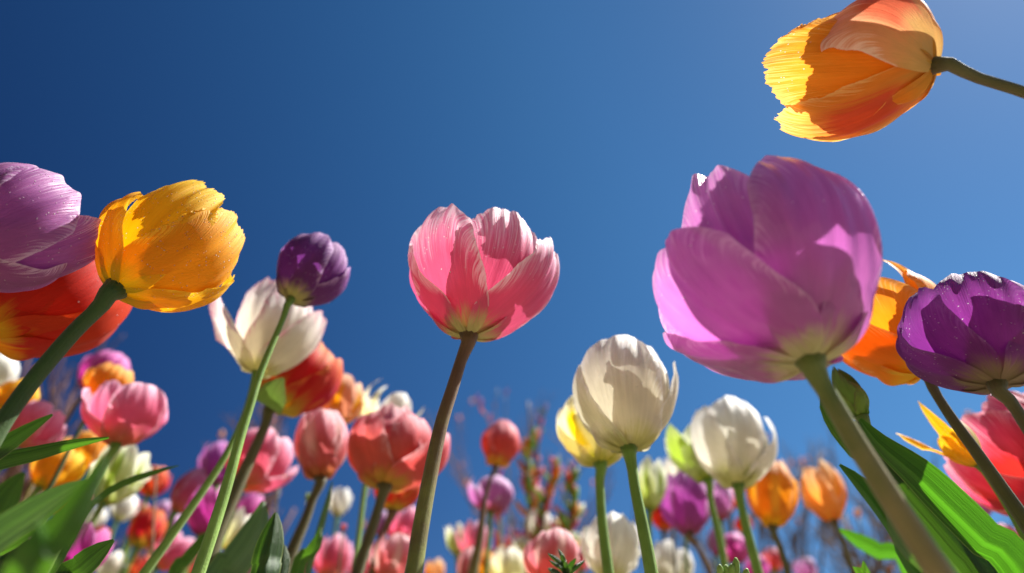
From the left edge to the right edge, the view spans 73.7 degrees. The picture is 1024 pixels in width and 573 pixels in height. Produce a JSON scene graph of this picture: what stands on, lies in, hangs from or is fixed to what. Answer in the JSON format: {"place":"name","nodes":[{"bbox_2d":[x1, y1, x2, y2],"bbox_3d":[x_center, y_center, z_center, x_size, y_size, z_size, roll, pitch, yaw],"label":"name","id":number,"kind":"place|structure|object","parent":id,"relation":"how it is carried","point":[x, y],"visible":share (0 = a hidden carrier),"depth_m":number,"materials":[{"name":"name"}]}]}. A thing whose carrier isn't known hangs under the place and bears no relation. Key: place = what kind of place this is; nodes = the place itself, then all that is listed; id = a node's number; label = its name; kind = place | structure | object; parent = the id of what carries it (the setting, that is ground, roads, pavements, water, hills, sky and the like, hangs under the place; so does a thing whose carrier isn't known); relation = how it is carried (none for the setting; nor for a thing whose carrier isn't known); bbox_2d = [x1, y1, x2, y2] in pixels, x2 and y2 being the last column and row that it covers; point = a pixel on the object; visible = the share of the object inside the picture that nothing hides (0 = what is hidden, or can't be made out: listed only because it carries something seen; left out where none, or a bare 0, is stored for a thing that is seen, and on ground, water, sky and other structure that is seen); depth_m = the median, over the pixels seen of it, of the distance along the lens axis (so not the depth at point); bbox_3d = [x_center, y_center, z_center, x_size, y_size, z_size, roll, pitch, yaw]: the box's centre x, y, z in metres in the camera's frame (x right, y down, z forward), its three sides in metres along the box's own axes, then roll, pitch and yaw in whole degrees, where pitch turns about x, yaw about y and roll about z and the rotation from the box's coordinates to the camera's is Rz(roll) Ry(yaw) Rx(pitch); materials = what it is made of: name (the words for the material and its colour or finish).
{"place":"outdoors","nodes":[
{"label":"outdoors","id":0,"kind":"place"},
{"bbox_2d":[0,0,1023,572],"label":"sky","id":1,"kind":"structure","parent":0,"point":[351,122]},
{"bbox_3d":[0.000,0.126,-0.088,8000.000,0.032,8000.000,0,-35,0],"label":"ground","id":2,"kind":"structure","parent":0,"visible":0},
{"bbox_2d":[0,353,19,385],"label":"tulip","id":3,"kind":"object","parent":2,"relation":"on","point":[9,369],"visible":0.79,"depth_m":0.86,"materials":[{"name":"white plant"}]},
{"bbox_2d":[0,472,25,572],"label":"leaf clump","id":4,"kind":"object","parent":2,"relation":"on","point":[11,488],"visible":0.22,"depth_m":0.56,"materials":[{"name":"plant"}]},
{"bbox_2d":[0,379,39,408],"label":"tulip","id":5,"kind":"object","parent":2,"relation":"on","point":[7,388],"visible":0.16,"depth_m":0.69,"materials":[{"name":"orange plant"}]},
{"bbox_2d":[0,400,66,470],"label":"tulip","id":6,"kind":"object","parent":2,"relation":"on","point":[53,428],"visible":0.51,"depth_m":0.67,"materials":[{"name":"pink plant"}]},
{"bbox_2d":[0,162,101,292],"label":"tulip","id":7,"kind":"object","parent":2,"relation":"on","point":[48,233],"visible":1,"depth_m":0.35,"materials":[{"name":"purple plant"}]},
{"bbox_2d":[0,414,108,555],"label":"leaf clump","id":8,"kind":"object","parent":2,"relation":"on","point":[19,521],"visible":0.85,"depth_m":0.30,"materials":[{"name":"plant"}]},
{"bbox_2d":[29,449,86,497],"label":"tulip","id":9,"kind":"object","parent":2,"relation":"on","point":[43,471],"visible":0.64,"depth_m":0.72,"materials":[{"name":"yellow plant"}]},
{"bbox_2d":[0,260,132,360],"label":"tulip","id":10,"kind":"object","parent":2,"relation":"on","point":[36,323],"visible":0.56,"depth_m":0.44,"materials":[{"name":"red plant"}]},
{"bbox_2d":[43,430,106,521],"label":"tulip","id":11,"kind":"object","parent":2,"relation":"on","point":[90,453],"visible":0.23,"depth_m":0.80,"materials":[{"name":"orange plant"}]},
{"bbox_2d":[0,335,150,561],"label":"bare shrub","id":12,"kind":"object","parent":2,"relation":"on","point":[7,473],"visible":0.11,"depth_m":1.88,"materials":[{"name":"brown plant"}]},
{"bbox_2d":[20,350,130,501],"bbox_3d":[-0.512,0.320,0.686,0.084,0.584,0.058,23,-41,-29],"label":"tulip","id":13,"kind":"object","parent":2,"relation":"on","point":[99,358],"visible":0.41,"depth_m":0.83,"materials":[{"name":"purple plant"}]},
{"bbox_2d":[63,522,114,567],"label":"tulip","id":14,"kind":"object","parent":2,"relation":"on","point":[88,536],"visible":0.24,"depth_m":0.67,"materials":[{"name":"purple plant"}]},
{"bbox_2d":[46,362,133,489],"bbox_3d":[-0.426,0.290,0.576,0.060,0.506,0.046,20,-40,-26],"label":"tulip","id":15,"kind":"object","parent":2,"relation":"on","point":[94,379],"visible":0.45,"depth_m":0.69,"materials":[{"name":"orange plant"}]},
{"bbox_2d":[3,456,178,572],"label":"leaf clump","id":16,"kind":"object","parent":2,"relation":"on","point":[47,544],"visible":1,"depth_m":0.19,"materials":[{"name":"plant"}]},
{"bbox_2d":[87,505,107,527],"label":"tulip","id":17,"kind":"object","parent":2,"relation":"on","point":[101,519],"visible":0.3,"depth_m":1.21,"materials":[{"name":"white plant"}]},
{"bbox_2d":[96,550,125,572],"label":"tulip","id":18,"kind":"object","parent":2,"relation":"on","point":[112,563],"visible":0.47,"depth_m":1.00,"materials":[{"name":"white plant"}]},
{"bbox_2d":[89,445,151,525],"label":"tulip","id":19,"kind":"object","parent":2,"relation":"on","point":[126,462],"visible":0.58,"depth_m":0.75,"materials":[{"name":"white plant"}]},
{"bbox_2d":[0,180,244,446],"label":"tulip","id":20,"kind":"object","parent":2,"relation":"on","point":[175,247],"visible":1,"depth_m":0.38,"materials":[{"name":"yellow plant"}]},
{"bbox_2d":[80,380,167,467],"bbox_3d":[-0.373,0.281,0.516,0.099,0.452,0.072,17,-39,-23],"label":"tulip","id":21,"kind":"object","parent":2,"relation":"on","point":[117,413],"visible":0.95,"depth_m":0.62,"materials":[{"name":"pink plant"}]},
{"bbox_2d":[110,495,138,538],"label":"tulip","id":22,"kind":"object","parent":2,"relation":"on","point":[125,509],"visible":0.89,"depth_m":1.16,"materials":[{"name":"white plant"}]},
{"bbox_2d":[121,501,147,553],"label":"tulip","id":23,"kind":"object","parent":2,"relation":"on","point":[139,504],"visible":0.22,"depth_m":1.29,"materials":[{"name":"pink plant"}]},
{"bbox_2d":[126,554,149,572],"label":"tulip","id":24,"kind":"object","parent":2,"relation":"on","point":[137,564],"visible":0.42,"depth_m":1.11,"materials":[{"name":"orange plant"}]},
{"bbox_2d":[122,506,166,572],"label":"tulip","id":25,"kind":"object","parent":2,"relation":"on","point":[139,531],"visible":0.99,"depth_m":0.99,"materials":[{"name":"plant"}]},
{"bbox_2d":[118,466,171,572],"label":"tulip","id":26,"kind":"object","parent":2,"relation":"on","point":[146,489],"visible":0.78,"depth_m":1.05,"materials":[{"name":"red plant"}]},
{"bbox_2d":[151,466,159,572],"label":"bud","id":27,"kind":"object","parent":2,"relation":"on","point":[154,504],"visible":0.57,"depth_m":0.84,"materials":[{"name":"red plant"}]},
{"bbox_2d":[149,500,170,556],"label":"tulip","id":28,"kind":"object","parent":2,"relation":"on","point":[163,506],"visible":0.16,"depth_m":1.31,"materials":[{"name":"pink plant"}]},
{"bbox_2d":[153,531,194,572],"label":"tulip","id":29,"kind":"object","parent":2,"relation":"on","point":[179,546],"visible":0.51,"depth_m":1.01,"materials":[{"name":"pink plant"}]},
{"bbox_2d":[160,468,206,542],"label":"tulip","id":30,"kind":"object","parent":2,"relation":"on","point":[185,487],"visible":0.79,"depth_m":0.89,"materials":[{"name":"pink plant"}]},
{"bbox_2d":[168,532,224,572],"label":"leaf clump","id":31,"kind":"object","parent":2,"relation":"on","point":[188,556],"visible":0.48,"depth_m":0.57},
{"bbox_2d":[181,485,219,572],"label":"tulip","id":32,"kind":"object","parent":2,"relation":"on","point":[198,520],"visible":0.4,"depth_m":0.79,"materials":[{"name":"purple plant"}]},
{"bbox_2d":[185,440,227,572],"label":"tulip","id":33,"kind":"object","parent":2,"relation":"on","point":[208,459],"visible":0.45,"depth_m":0.92,"materials":[{"name":"purple plant"}]},
{"bbox_2d":[139,277,326,572],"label":"tulip","id":34,"kind":"object","parent":2,"relation":"on","point":[245,339],"visible":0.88,"depth_m":0.58,"materials":[{"name":"white plant"}]},
{"bbox_2d":[222,507,250,550],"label":"tulip","id":35,"kind":"object","parent":2,"relation":"on","point":[239,520],"visible":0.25,"depth_m":0.93,"materials":[{"name":"beige plant"}]},
{"bbox_2d":[206,501,283,572],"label":"leaf clump","id":36,"kind":"object","parent":2,"relation":"on","point":[256,543],"visible":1,"depth_m":0.52,"materials":[{"name":"plant"}]},
{"bbox_2d":[235,492,262,517],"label":"tulip","id":37,"kind":"object","parent":2,"relation":"on","point":[249,503],"visible":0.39,"depth_m":1.02,"materials":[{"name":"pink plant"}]},
{"bbox_2d":[203,402,295,572],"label":"bare shrub","id":38,"kind":"object","parent":2,"relation":"on","point":[270,496],"visible":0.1,"depth_m":2.24,"materials":[{"name":"brown plant"}]},
{"bbox_2d":[220,428,297,550],"bbox_3d":[-0.293,0.366,0.660,0.094,0.478,0.080,-11,-36,15],"label":"tulip","id":39,"kind":"object","parent":2,"relation":"on","point":[271,466],"visible":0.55,"depth_m":0.75,"materials":[{"name":"pink plant"}]},
{"bbox_2d":[191,232,349,572],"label":"tulip","id":40,"kind":"object","parent":2,"relation":"on","point":[312,269],"visible":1,"depth_m":0.49,"materials":[{"name":"purple plant"}]},
{"bbox_2d":[208,342,342,564],"bbox_3d":[-0.211,0.260,0.525,0.092,0.497,0.088,-21,-40,27],"label":"tulip","id":41,"kind":"object","parent":2,"relation":"on","point":[311,382],"visible":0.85,"depth_m":0.61,"materials":[{"name":"red plant"}]},
{"bbox_2d":[280,481,332,572],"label":"leaf clump","id":42,"kind":"object","parent":2,"relation":"on","point":[304,558],"visible":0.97,"depth_m":0.53,"materials":[{"name":"plant"}]},
{"bbox_2d":[287,408,348,572],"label":"tulip","id":43,"kind":"object","parent":2,"relation":"on","point":[321,437],"visible":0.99,"depth_m":0.66,"materials":[{"name":"pink plant"}]},
{"bbox_2d":[313,533,352,572],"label":"tulip","id":44,"kind":"object","parent":2,"relation":"on","point":[326,560],"visible":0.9,"depth_m":0.96,"materials":[{"name":"pink plant"}]},
{"bbox_2d":[311,374,363,491],"bbox_3d":[-0.213,0.322,0.639,0.091,0.527,0.052,0,-35,0],"label":"tulip","id":45,"kind":"object","parent":2,"relation":"on","point":[345,402],"visible":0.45,"depth_m":0.76,"materials":[{"name":"orange plant"}]},
{"bbox_2d":[329,487,352,535],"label":"tulip","id":46,"kind":"object","parent":2,"relation":"on","point":[340,501],"visible":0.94,"depth_m":1.10,"materials":[{"name":"white plant"}]},
{"bbox_2d":[352,378,423,568],"bbox_3d":[-0.147,0.334,0.660,0.063,0.530,0.064,-21,-40,27],"label":"tulip","id":47,"kind":"object","parent":2,"relation":"on","point":[399,399],"visible":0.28,"depth_m":0.77,"materials":[{"name":"beige plant"}]},
{"bbox_2d":[368,531,409,572],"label":"tulip","id":48,"kind":"object","parent":2,"relation":"on","point":[390,553],"visible":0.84,"depth_m":0.76,"materials":[{"name":"pink plant"}]},
{"bbox_2d":[368,485,419,572],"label":"tulip","id":49,"kind":"object","parent":2,"relation":"on","point":[395,504],"visible":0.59,"depth_m":0.79,"materials":[{"name":"plant"}]},
{"bbox_2d":[347,402,449,572],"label":"tulip","id":50,"kind":"object","parent":2,"relation":"on","point":[387,447],"visible":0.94,"depth_m":0.62,"materials":[{"name":"pink plant"}]},
{"bbox_2d":[388,506,415,537],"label":"tulip","id":51,"kind":"object","parent":2,"relation":"on","point":[403,522],"visible":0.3,"depth_m":0.92,"materials":[{"name":"pink plant"}]},
{"bbox_2d":[424,558,443,572],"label":"tulip","id":52,"kind":"object","parent":2,"relation":"on","point":[436,566],"visible":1,"depth_m":1.31,"materials":[{"name":"orange plant"}]},
{"bbox_2d":[445,522,465,572],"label":"tulip","id":53,"kind":"object","parent":2,"relation":"on","point":[453,544],"visible":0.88,"depth_m":1.00,"materials":[{"name":"white plant"}]},
{"bbox_2d":[457,545,473,572],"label":"tulip","id":54,"kind":"object","parent":2,"relation":"on","point":[464,559],"visible":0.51,"depth_m":0.92,"materials":[{"name":"pink plant"}]},
{"bbox_2d":[457,519,486,553],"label":"tulip","id":55,"kind":"object","parent":2,"relation":"on","point":[469,533],"visible":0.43,"depth_m":0.99,"materials":[{"name":"pink plant"}]},
{"bbox_2d":[405,203,559,572],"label":"tulip","id":56,"kind":"object","parent":2,"relation":"on","point":[490,274],"visible":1,"depth_m":0.41,"materials":[{"name":"pink plant"}]},
{"bbox_2d":[473,395,505,553],"bbox_3d":[-0.039,0.550,1.198,0.081,0.792,0.032,10,-36,-14],"label":"flower spike","id":57,"kind":"object","parent":2,"relation":"on","point":[497,542],"visible":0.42,"depth_m":1.28,"materials":[{"name":"red plant"}]},
{"bbox_2d":[467,475,513,572],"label":"tulip","id":58,"kind":"object","parent":2,"relation":"on","point":[500,496],"visible":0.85,"depth_m":0.90,"materials":[{"name":"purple plant"}]},
{"bbox_2d":[468,419,519,572],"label":"tulip","id":59,"kind":"object","parent":2,"relation":"on","point":[500,442],"visible":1,"depth_m":0.85,"materials":[{"name":"red plant"}]},
{"bbox_2d":[490,545,524,572],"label":"tulip","id":60,"kind":"object","parent":2,"relation":"on","point":[510,560],"visible":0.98,"depth_m":0.96,"materials":[{"name":"beige plant"}]},
{"bbox_2d":[505,389,510,547],"bbox_3d":[-0.005,0.637,1.444,0.035,0.933,0.024,23,-41,-29],"label":"flower spike","id":61,"kind":"object","parent":2,"relation":"on","point":[508,541],"visible":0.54,"depth_m":1.52,"materials":[{"name":"red plant"}]},
{"bbox_2d":[511,536,529,554],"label":"tulip","id":62,"kind":"object","parent":2,"relation":"on","point":[519,543],"visible":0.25,"depth_m":1.15,"materials":[{"name":"beige plant"}]},
{"bbox_2d":[514,401,541,572],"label":"flower spike","id":63,"kind":"object","parent":2,"relation":"on","point":[526,448],"visible":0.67,"depth_m":1.27,"materials":[{"name":"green plant"}]},
{"bbox_2d":[424,389,635,572],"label":"bare shrub","id":64,"kind":"object","parent":2,"relation":"on","point":[516,515],"visible":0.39,"depth_m":2.76,"materials":[{"name":"brown plant"}]},
{"bbox_2d":[523,508,550,535],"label":"tulip","id":65,"kind":"object","parent":2,"relation":"on","point":[530,519],"visible":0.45,"depth_m":1.21,"materials":[{"name":"white plant"}]},
{"bbox_2d":[531,403,547,484],"bbox_3d":[0.045,0.560,1.195,0.046,0.774,0.040,26,-42,-32],"label":"flower spike","id":66,"kind":"object","parent":2,"relation":"on","point":[537,458],"visible":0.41,"depth_m":1.35,"materials":[{"name":"red plant"}]},
{"bbox_2d":[533,454,561,537],"bbox_3d":[0.057,0.564,1.072,0.069,0.625,0.041,0,-35,0],"label":"flower spike","id":67,"kind":"object","parent":2,"relation":"on","point":[544,500],"visible":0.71,"depth_m":1.20,"materials":[{"name":"red plant"}]},
{"bbox_2d":[523,527,579,572],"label":"tulip","id":68,"kind":"object","parent":2,"relation":"on","point":[538,549],"visible":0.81,"depth_m":0.63,"materials":[{"name":"pink plant"}]},
{"bbox_2d":[547,460,583,544],"bbox_3d":[0.081,0.541,1.013,0.085,0.597,0.057,0,-35,0],"label":"flower spike","id":69,"kind":"object","parent":2,"relation":"on","point":[574,509],"visible":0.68,"depth_m":1.14,"materials":[{"name":"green plant"}]},
{"bbox_2d":[548,549,584,572],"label":"leafy shoot","id":70,"kind":"object","parent":2,"relation":"on","point":[563,565],"visible":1,"depth_m":0.34,"materials":[{"name":"green plant"}]},
{"bbox_2d":[578,546,588,572],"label":"tulip","id":71,"kind":"object","parent":2,"relation":"on","point":[584,566],"visible":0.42,"depth_m":1.15,"materials":[{"name":"pink plant"}]},
{"bbox_2d":[556,395,622,572],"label":"tulip","id":72,"kind":"object","parent":2,"relation":"on","point":[581,445],"visible":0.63,"depth_m":0.56,"materials":[{"name":"yellow plant"}]},
{"bbox_2d":[580,511,641,572],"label":"tulip","id":73,"kind":"object","parent":2,"relation":"on","point":[626,554],"visible":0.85,"depth_m":0.67,"materials":[{"name":"white plant"}]},
{"bbox_2d":[573,335,678,572],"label":"tulip","id":74,"kind":"object","parent":2,"relation":"on","point":[625,394],"visible":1,"depth_m":0.46,"materials":[{"name":"white plant"}]},
{"bbox_2d":[638,456,666,537],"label":"tulip","id":75,"kind":"object","parent":2,"relation":"on","point":[653,479],"visible":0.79,"depth_m":0.81,"materials":[{"name":"white plant"}]},
{"bbox_2d":[652,505,671,541],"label":"tulip","id":76,"kind":"object","parent":2,"relation":"on","point":[661,524],"visible":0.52,"depth_m":1.15,"materials":[{"name":"red plant"}]},
{"bbox_2d":[653,539,679,572],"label":"tulip","id":77,"kind":"object","parent":2,"relation":"on","point":[663,551],"visible":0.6,"depth_m":0.96,"materials":[{"name":"white plant"}]},
{"bbox_2d":[663,456,688,572],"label":"tulip","id":78,"kind":"object","parent":2,"relation":"on","point":[669,466],"visible":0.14,"depth_m":0.94,"materials":[{"name":"white plant"}]},
{"bbox_2d":[659,471,712,572],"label":"tulip","id":79,"kind":"object","parent":2,"relation":"on","point":[684,507],"visible":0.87,"depth_m":0.82,"materials":[{"name":"purple plant"}]},
{"bbox_2d":[678,549,693,572],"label":"tulip","id":80,"kind":"object","parent":2,"relation":"on","point":[682,568],"visible":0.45,"depth_m":1.00,"materials":[{"name":"white plant"}]},
{"bbox_2d":[665,423,727,566],"bbox_3d":[0.199,0.346,0.626,0.062,0.471,0.058,0,-35,0],"label":"tulip","id":81,"kind":"object","parent":2,"relation":"on","point":[681,453],"visible":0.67,"depth_m":0.72,"materials":[{"name":"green plant"}]},
{"bbox_2d":[639,494,754,572],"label":"bare shrub","id":82,"kind":"object","parent":2,"relation":"on","point":[699,539],"visible":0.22,"depth_m":2.53,"materials":[{"name":"brown plant"}]},
{"bbox_2d":[707,527,718,572],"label":"tulip","id":83,"kind":"object","parent":2,"relation":"on","point":[712,542],"visible":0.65,"depth_m":1.15,"materials":[{"name":"purple plant"}]},
{"bbox_2d":[710,480,733,561],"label":"tulip","id":84,"kind":"object","parent":2,"relation":"on","point":[723,499],"visible":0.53,"depth_m":0.95,"materials":[{"name":"pink plant"}]},
{"bbox_2d":[717,557,749,572],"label":"leaf","id":85,"kind":"object","parent":2,"relation":"on","point":[734,567],"visible":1,"depth_m":0.37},
{"bbox_2d":[690,396,777,572],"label":"tulip","id":86,"kind":"object","parent":2,"relation":"on","point":[734,450],"visible":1,"depth_m":0.66,"materials":[{"name":"white plant"}]},
{"bbox_2d":[725,532,748,563],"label":"tulip","id":87,"kind":"object","parent":2,"relation":"on","point":[736,547],"visible":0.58,"depth_m":1.00,"materials":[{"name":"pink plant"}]},
{"bbox_2d":[733,515,752,568],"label":"tulip","id":88,"kind":"object","parent":2,"relation":"on","point":[737,525],"visible":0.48,"depth_m":1.51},
{"bbox_2d":[744,555,769,572],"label":"tulip","id":89,"kind":"object","parent":2,"relation":"on","point":[765,566],"visible":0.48,"depth_m":1.10,"materials":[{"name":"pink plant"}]},
{"bbox_2d":[745,460,797,572],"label":"tulip","id":90,"kind":"object","parent":2,"relation":"on","point":[772,496],"visible":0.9,"depth_m":0.80,"materials":[{"name":"plant"}]},
{"bbox_2d":[761,547,781,572],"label":"tulip","id":91,"kind":"object","parent":2,"relation":"on","point":[771,556],"visible":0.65,"depth_m":1.30,"materials":[{"name":"pink plant"}]},
{"bbox_2d":[675,434,888,572],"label":"bare shrub","id":92,"kind":"object","parent":2,"relation":"on","point":[794,539],"visible":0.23,"depth_m":2.55,"materials":[{"name":"brown plant"}]},
{"bbox_2d":[652,155,955,572],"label":"tulip","id":93,"kind":"object","parent":2,"relation":"on","point":[768,269],"visible":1,"depth_m":0.28,"materials":[{"name":"purple plant"}]},
{"bbox_2d":[792,557,817,572],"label":"tulip","id":94,"kind":"object","parent":2,"relation":"on","point":[804,565],"visible":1,"depth_m":1.21,"materials":[{"name":"pink plant"}]},
{"bbox_2d":[796,510,900,572],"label":"bare shrub","id":95,"kind":"object","parent":2,"relation":"on","point":[888,568],"visible":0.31,"depth_m":2.25,"materials":[{"name":"brown plant"}]},
{"bbox_2d":[800,459,906,572],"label":"tulip","id":96,"kind":"object","parent":2,"relation":"on","point":[823,491],"visible":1,"depth_m":0.85,"materials":[{"name":"orange plant"}]},
{"bbox_2d":[854,509,870,572],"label":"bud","id":97,"kind":"object","parent":2,"relation":"on","point":[857,513],"visible":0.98,"depth_m":1.37,"materials":[{"name":"red plant"}]},
{"bbox_2d":[761,0,1023,141],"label":"tulip","id":98,"kind":"object","parent":2,"relation":"on","point":[856,68],"visible":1,"depth_m":0.35,"materials":[{"name":"orange plant"}]},
{"bbox_2d":[779,422,1014,572],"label":"bare shrub","id":99,"kind":"object","parent":2,"relation":"on","point":[874,523],"visible":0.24,"depth_m":2.97,"materials":[{"name":"brown plant"}]},
{"bbox_2d":[820,366,1023,572],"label":"tulip","id":100,"kind":"object","parent":2,"relation":"on","point":[967,532],"visible":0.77,"depth_m":0.36,"materials":[{"name":"green plant"}]},
{"bbox_2d":[842,260,1023,533],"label":"tulip","id":101,"kind":"object","parent":2,"relation":"on","point":[872,352],"visible":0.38,"depth_m":0.44,"materials":[{"name":"orange plant"}]},
{"bbox_2d":[896,271,1023,433],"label":"tulip","id":102,"kind":"object","parent":2,"relation":"on","point":[963,332],"visible":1,"depth_m":0.36,"materials":[{"name":"purple plant"}]},
{"bbox_2d":[896,401,1023,540],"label":"tulip","id":103,"kind":"object","parent":2,"relation":"on","point":[952,447],"visible":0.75,"depth_m":0.49,"materials":[{"name":"yellow plant"}]},
{"bbox_2d":[943,391,1023,515],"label":"tulip","id":104,"kind":"object","parent":2,"relation":"on","point":[995,428],"visible":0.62,"depth_m":0.55,"materials":[{"name":"pink plant"}]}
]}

